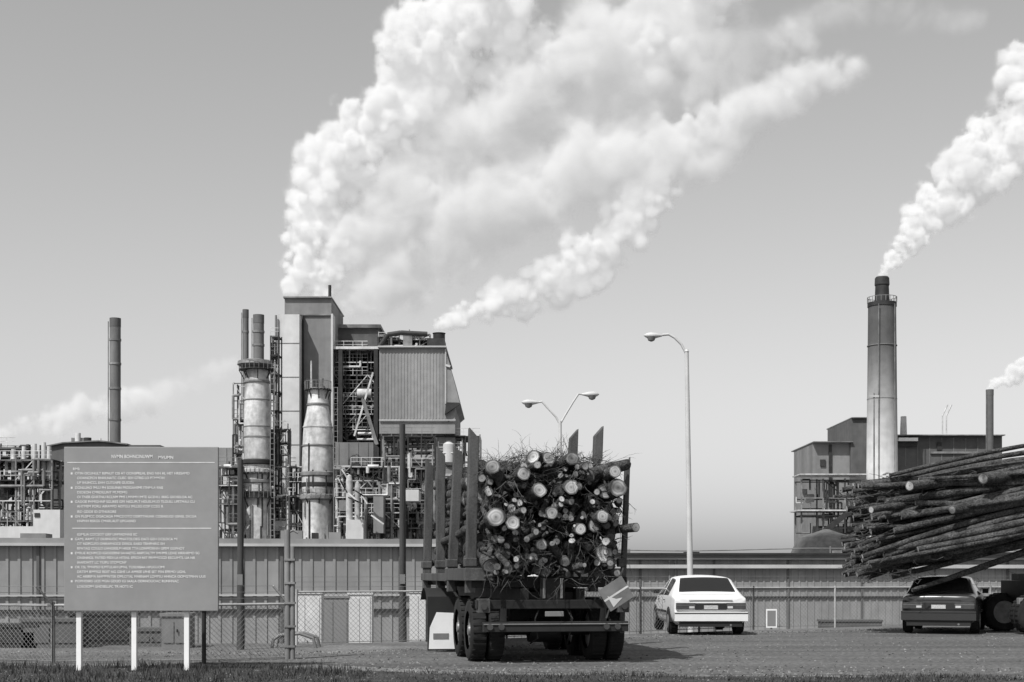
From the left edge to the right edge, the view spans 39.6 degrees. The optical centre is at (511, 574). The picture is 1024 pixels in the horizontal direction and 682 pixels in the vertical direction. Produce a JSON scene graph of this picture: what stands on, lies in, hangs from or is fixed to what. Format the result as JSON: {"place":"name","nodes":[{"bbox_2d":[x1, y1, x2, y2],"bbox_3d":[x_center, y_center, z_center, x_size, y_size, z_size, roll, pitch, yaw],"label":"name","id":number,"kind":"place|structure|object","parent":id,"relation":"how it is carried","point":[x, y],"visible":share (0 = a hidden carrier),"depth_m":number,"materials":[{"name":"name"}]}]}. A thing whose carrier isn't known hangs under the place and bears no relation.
{"place":"outdoors","nodes":[
{"label":"outdoors","id":0,"kind":"place"},
{"bbox_2d":[0,437,63,525],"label":"pipe rack","id":1,"kind":"object","parent":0,"point":[32,464],"visible":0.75,"depth_m":179.73,"materials":[{"name":"metal"}]},
{"bbox_2d":[0,510,63,537],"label":"process shed","id":2,"kind":"structure","parent":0,"point":[49,521],"depth_m":165.00,"materials":[{"name":"metal"}]},
{"bbox_2d":[275,285,384,538],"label":"boiler house","id":3,"kind":"structure","parent":0,"point":[321,342],"depth_m":200.00,"materials":[{"name":"metal"}]},
{"bbox_2d":[333,427,438,538],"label":"process building","id":4,"kind":"structure","parent":0,"point":[366,492],"depth_m":180.10,"materials":[{"name":"metal"}]},
{"bbox_2d":[377,329,464,527],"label":"boiler building","id":5,"kind":"structure","parent":0,"point":[417,386],"depth_m":199.00,"materials":[{"name":"metal"}]},
{"bbox_2d":[426,428,481,523],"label":"pipe bridge","id":6,"kind":"structure","parent":5,"relation":"attached to","point":[447,452],"depth_m":199.87,"materials":[{"name":"metal"}]},
{"bbox_2d":[0,625,1019,676],"bbox_3d":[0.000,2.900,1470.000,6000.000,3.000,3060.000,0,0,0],"label":"ground","id":7,"kind":"structure","parent":0,"point":[349,647],"depth_m":26.85,"materials":[{"name":"grey asphalt"}]},
{"bbox_2d":[0,623,38,647],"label":"electrical cabinet","id":8,"kind":"object","parent":7,"relation":"on","point":[7,639],"visible":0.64,"depth_m":26.98,"materials":[{"name":"metal"}]},
{"bbox_2d":[19,618,89,647],"bbox_3d":[-8.772,1.270,27.284,1.160,0.860,0.693,0,0,0],"label":"electrical cabinet","id":9,"kind":"object","parent":7,"relation":"on","point":[68,628],"visible":0.38,"depth_m":26.98,"materials":[{"name":"metal"}]},
{"bbox_2d":[67,611,139,644],"bbox_3d":[-8.113,1.220,28.284,1.260,0.960,0.693,0,0,0],"label":"electrical cabinet","id":10,"kind":"object","parent":7,"relation":"on","point":[98,630],"visible":0.49,"depth_m":27.98,"materials":[{"name":"metal"}]},
{"bbox_2d":[46,433,163,509],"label":"mill building","id":11,"kind":"structure","parent":7,"relation":"on","point":[57,451],"depth_m":190.00,"materials":[{"name":"metal"}]},
{"bbox_2d":[108,317,120,442],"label":"smokestack","id":12,"kind":"object","parent":7,"relation":"on","point":[114,388],"visible":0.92,"depth_m":197.35,"materials":[{"name":"metal"}]},
{"bbox_2d":[64,447,218,669],"bbox_3d":[-5.365,-0.072,20.653,2.231,3.545,0.174,0,0,0],"label":"information sign","id":13,"kind":"object","parent":7,"relation":"on","point":[141,528],"visible":1,"depth_m":20.57,"materials":[{"name":"grey metal"}]},
{"bbox_2d":[0,585,284,662],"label":"chain link fence","id":14,"kind":"object","parent":7,"relation":"on","point":[52,605],"visible":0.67,"depth_m":22.56,"materials":[{"name":"metal"}]},
{"bbox_2d":[127,627,160,646],"bbox_3d":[-7.001,1.370,27.784,0.860,0.660,0.693,0,0,0],"label":"electrical cabinet","id":15,"kind":"object","parent":7,"relation":"on","point":[144,632],"visible":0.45,"depth_m":27.50,"materials":[{"name":"metal"}]},
{"bbox_2d":[159,612,196,647],"bbox_3d":[-6.405,1.220,27.284,0.560,0.960,0.693,0,0,0],"label":"electrical cabinet","id":16,"kind":"object","parent":7,"relation":"on","point":[174,625],"visible":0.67,"depth_m":27.00,"materials":[{"name":"metal"}]},
{"bbox_2d":[202,611,205,663],"bbox_3d":[-4.830,1.077,22.300,0.100,1.046,0.100,0,0,0],"label":"steel post","id":17,"kind":"object","parent":7,"relation":"on","point":[203,637],"visible":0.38,"depth_m":22.27,"materials":[{"name":"black metal"}]},
{"bbox_2d":[0,525,447,642],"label":"warehouse","id":18,"kind":"structure","parent":7,"relation":"on","point":[333,561],"depth_m":62.66,"materials":[{"name":"metal"}]},
{"bbox_2d":[219,448,244,537],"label":"industrial building","id":19,"kind":"structure","parent":7,"relation":"on","point":[227,499],"depth_m":183.51,"materials":[{"name":"metal"}]},
{"bbox_2d":[237,459,243,649],"bbox_3d":[-5.045,-0.215,26.423,0.144,3.831,0.141,0,0,0],"label":"wooden pole","id":20,"kind":"object","parent":7,"relation":"on","point":[240,553],"visible":0.83,"depth_m":26.37,"materials":[{"name":"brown wood"}]},
{"bbox_2d":[241,309,248,451],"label":"exhaust stack","id":21,"kind":"object","parent":7,"relation":"on","point":[245,317],"visible":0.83,"depth_m":203.62,"materials":[{"name":"metal"}]},
{"bbox_2d":[239,359,275,538],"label":"scrubber tower","id":22,"kind":"structure","parent":7,"relation":"on","point":[258,481],"depth_m":183.51,"materials":[{"name":"metal"}]},
{"bbox_2d":[237,358,272,367],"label":"tower hood","id":23,"kind":"object","parent":22,"relation":"on","point":[256,362],"visible":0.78,"depth_m":183.34,"materials":[{"name":"metal"}]},
{"bbox_2d":[251,314,264,358],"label":"exhaust stack","id":24,"kind":"object","parent":22,"relation":"on","point":[258,336],"visible":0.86,"depth_m":202.34,"materials":[{"name":"metal"}]},
{"bbox_2d":[232,328,301,538],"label":"steel platform","id":25,"kind":"structure","parent":7,"relation":"on","point":[286,506],"depth_m":188.93,"materials":[{"name":"grey metal"}]},
{"bbox_2d":[284,529,297,658],"bbox_3d":[-3.630,0.430,23.400,0.234,2.340,0.120,0,0,0],"label":"gate post","id":26,"kind":"object","parent":7,"relation":"on","point":[289,597],"visible":0.85,"depth_m":23.36,"materials":[{"name":"metal"}]},
{"bbox_2d":[270,631,320,647],"bbox_3d":[-4.140,1.252,27.250,0.894,0.311,0.560,0,0,0],"label":"pipe handrail","id":27,"kind":"object","parent":7,"relation":"on","point":[307,635],"visible":0.79,"depth_m":26.99,"materials":[{"name":"metal"}]},
{"bbox_2d":[298,593,324,642],"bbox_3d":[-5.813,2.306,40.283,0.960,3.632,0.693,0,0,0],"label":"electrical cabinet","id":28,"kind":"object","parent":7,"relation":"on","point":[308,604],"visible":0.25,"depth_m":39.98,"materials":[{"name":"metal"}]},
{"bbox_2d":[299,380,337,538],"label":"scrubber tower","id":29,"kind":"structure","parent":7,"relation":"on","point":[316,498],"depth_m":181.42,"materials":[{"name":"metal"}]},
{"bbox_2d":[324,596,349,642],"bbox_3d":[-5.277,2.572,42.283,0.960,3.863,0.693,0,0,0],"label":"electrical cabinet","id":30,"kind":"object","parent":7,"relation":"on","point":[334,619],"visible":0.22,"depth_m":41.98,"materials":[{"name":"metal"}]},
{"bbox_2d":[347,593,373,642],"bbox_3d":[-4.489,2.522,42.283,0.760,3.963,0.693,0,0,0],"label":"electrical cabinet","id":31,"kind":"object","parent":7,"relation":"on","point":[364,611],"visible":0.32,"depth_m":41.98,"materials":[{"name":"metal"}]},
{"bbox_2d":[399,424,406,641],"bbox_3d":[-2.292,-0.725,29.858,0.161,4.850,0.159,0,0,0],"label":"wooden pole","id":32,"kind":"object","parent":7,"relation":"on","point":[402,534],"visible":0.84,"depth_m":29.81,"materials":[{"name":"black wood"}]},
{"bbox_2d":[408,592,424,640],"bbox_3d":[-3.019,2.620,46.283,0.660,4.160,0.693,0,0,0],"label":"electrical cabinet","id":33,"kind":"object","parent":7,"relation":"on","point":[420,605],"visible":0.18,"depth_m":45.98,"materials":[{"name":"metal"}]},
{"bbox_2d":[0,658,1023,681],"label":"grass verge","id":34,"kind":"object","parent":7,"relation":"on","point":[16,672],"depth_m":19.19,"materials":[{"name":"plant"}]},
{"bbox_2d":[522,391,598,457],"bbox_3d":[2.039,-1.660,60.000,3.273,12.119,0.365,0,0,0],"label":"street lamp","id":35,"kind":"object","parent":7,"relation":"on","point":[590,395],"visible":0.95,"depth_m":59.94,"materials":[{"name":"metal"}]},
{"bbox_2d":[295,576,1000,644],"bbox_3d":[4.750,0.823,34.646,22.568,1.554,2.671,0,0,-29],"label":"chain link fence","id":36,"kind":"object","parent":7,"relation":"on","point":[990,587],"visible":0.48,"depth_m":33.98,"materials":[{"name":"metal"}]},
{"bbox_2d":[644,332,693,631],"bbox_3d":[5.608,-2.052,50.000,1.942,12.907,0.500,0,0,0],"label":"street lamp","id":37,"kind":"object","parent":7,"relation":"on","point":[650,336],"visible":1,"depth_m":49.93,"materials":[{"name":"metal"}]},
{"bbox_2d":[653,575,747,633],"bbox_3d":[4.517,0.709,34.741,1.960,1.394,4.518,0,0,-1],"label":"parked car","id":38,"kind":"object","parent":7,"relation":"on","point":[718,602],"visible":0.98,"depth_m":32.64,"materials":[{"name":"white paint"}]},
{"bbox_2d":[508,546,1023,637],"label":"warehouse","id":39,"kind":"structure","parent":7,"relation":"on","point":[780,569],"depth_m":99.15,"materials":[{"name":"metal"}]},
{"bbox_2d":[766,609,776,629],"bbox_3d":[6.748,1.201,37.003,0.280,0.598,0.054,0,0,0],"label":"notice sign","id":40,"kind":"object","parent":7,"relation":"on","point":[771,618],"visible":0.88,"depth_m":36.98,"materials":[{"name":"white paint"}]},
{"bbox_2d":[791,529,859,552],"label":"wood chip pile","id":41,"kind":"object","parent":7,"relation":"on","point":[825,538],"visible":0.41,"depth_m":257.54,"materials":[{"name":"grey wood"}]},
{"bbox_2d":[817,619,882,627],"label":"electrical cabinet","id":42,"kind":"object","parent":7,"relation":"on","point":[845,622],"visible":0.23,"depth_m":45.00,"materials":[{"name":"metal"}]},
{"bbox_2d":[869,393,878,478],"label":"light mast","id":43,"kind":"object","parent":7,"relation":"on","point":[873,395],"visible":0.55,"depth_m":199.91,"materials":[{"name":"metal"}]},
{"bbox_2d":[866,276,897,537],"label":"smokestack","id":44,"kind":"object","parent":7,"relation":"on","point":[882,364],"visible":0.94,"depth_m":287.42,"materials":[{"name":"concrete"}]},
{"bbox_2d":[790,404,1004,543],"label":"power house","id":45,"kind":"structure","parent":7,"relation":"on","point":[823,470],"depth_m":300.00,"materials":[{"name":"metal"}]},
{"bbox_2d":[986,389,993,461],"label":"exhaust stack","id":46,"kind":"object","parent":7,"relation":"on","point":[989,419],"visible":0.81,"depth_m":291.38,"materials":[{"name":"metal"}]},
{"bbox_2d":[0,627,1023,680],"bbox_3d":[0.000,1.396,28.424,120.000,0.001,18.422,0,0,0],"label":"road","id":47,"kind":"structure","parent":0,"point":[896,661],"depth_m":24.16,"materials":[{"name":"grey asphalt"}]},
{"bbox_2d":[421,426,639,660],"bbox_3d":[-0.146,-0.668,28.213,3.392,4.148,13.053,0,0,-5],"label":"log truck","id":48,"kind":"object","parent":47,"relation":"on","point":[519,542],"visible":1,"depth_m":22.45,"materials":[{"name":"wood"}]},
{"bbox_2d":[834,444,1023,632],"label":"log trailer","id":49,"kind":"object","parent":47,"relation":"on","point":[934,518],"visible":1,"depth_m":33.08,"materials":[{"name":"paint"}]},
{"bbox_2d":[901,575,987,632],"bbox_3d":[10.726,0.709,35.199,1.960,1.394,4.518,0,0,21],"label":"parked car","id":50,"kind":"object","parent":47,"relation":"on","point":[957,602],"visible":0.94,"depth_m":33.31,"materials":[{"name":"paint"}]},
{"bbox_2d":[0,0,1023,552],"label":"sky","id":51,"kind":"structure","parent":0,"point":[546,188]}
]}

